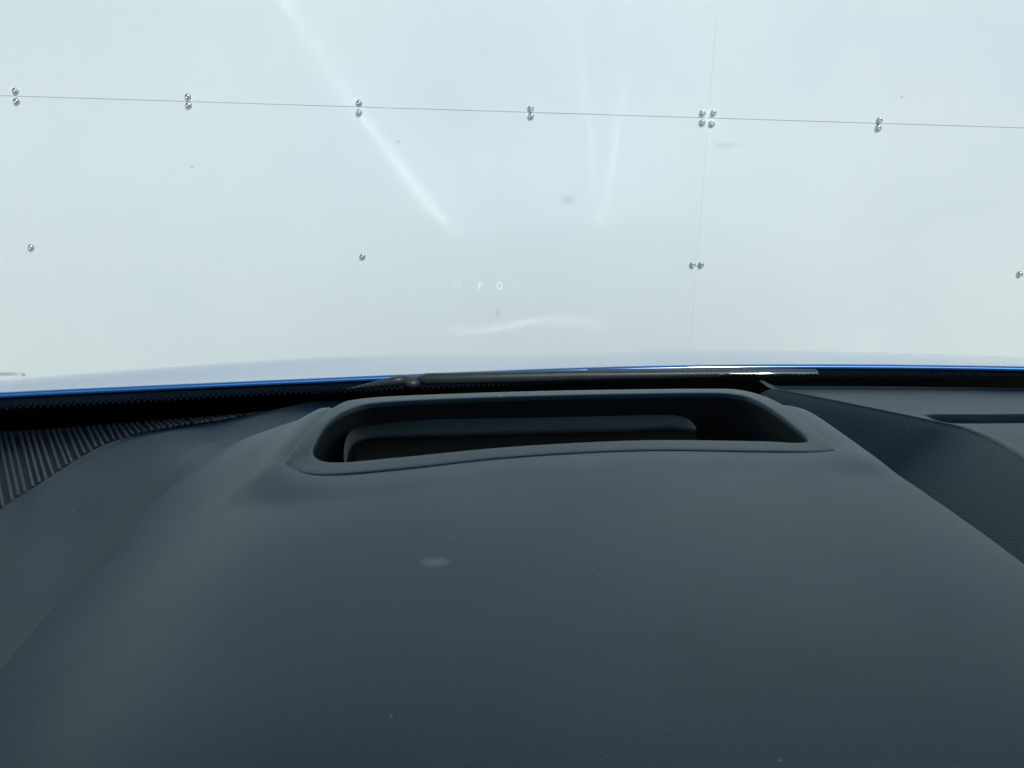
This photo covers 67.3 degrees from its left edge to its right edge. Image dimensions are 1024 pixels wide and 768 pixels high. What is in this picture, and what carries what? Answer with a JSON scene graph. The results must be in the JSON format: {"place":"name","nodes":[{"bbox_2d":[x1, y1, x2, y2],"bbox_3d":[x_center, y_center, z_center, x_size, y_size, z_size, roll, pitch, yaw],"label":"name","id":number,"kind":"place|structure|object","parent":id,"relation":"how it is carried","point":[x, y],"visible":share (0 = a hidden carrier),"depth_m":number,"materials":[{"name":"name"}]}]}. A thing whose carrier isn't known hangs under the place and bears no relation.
{"place":"outdoors","nodes":[
{"label":"outdoors","id":0,"kind":"place"},
{"label":"ground","id":1,"kind":"structure","parent":0,"visible":0},
{"bbox_2d":[0,350,1023,767],"bbox_3d":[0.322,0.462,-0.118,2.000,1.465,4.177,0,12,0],"label":"parked car","id":2,"kind":"object","parent":1,"relation":"on","point":[732,558],"visible":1,"depth_m":0.33,"materials":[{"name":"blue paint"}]},
{"bbox_2d":[0,0,1023,379],"bbox_3d":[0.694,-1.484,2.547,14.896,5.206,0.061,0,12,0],"label":"panel wall","id":3,"kind":"structure","parent":1,"relation":"on","point":[192,182],"depth_m":2.69,"materials":[{"name":"metal"}]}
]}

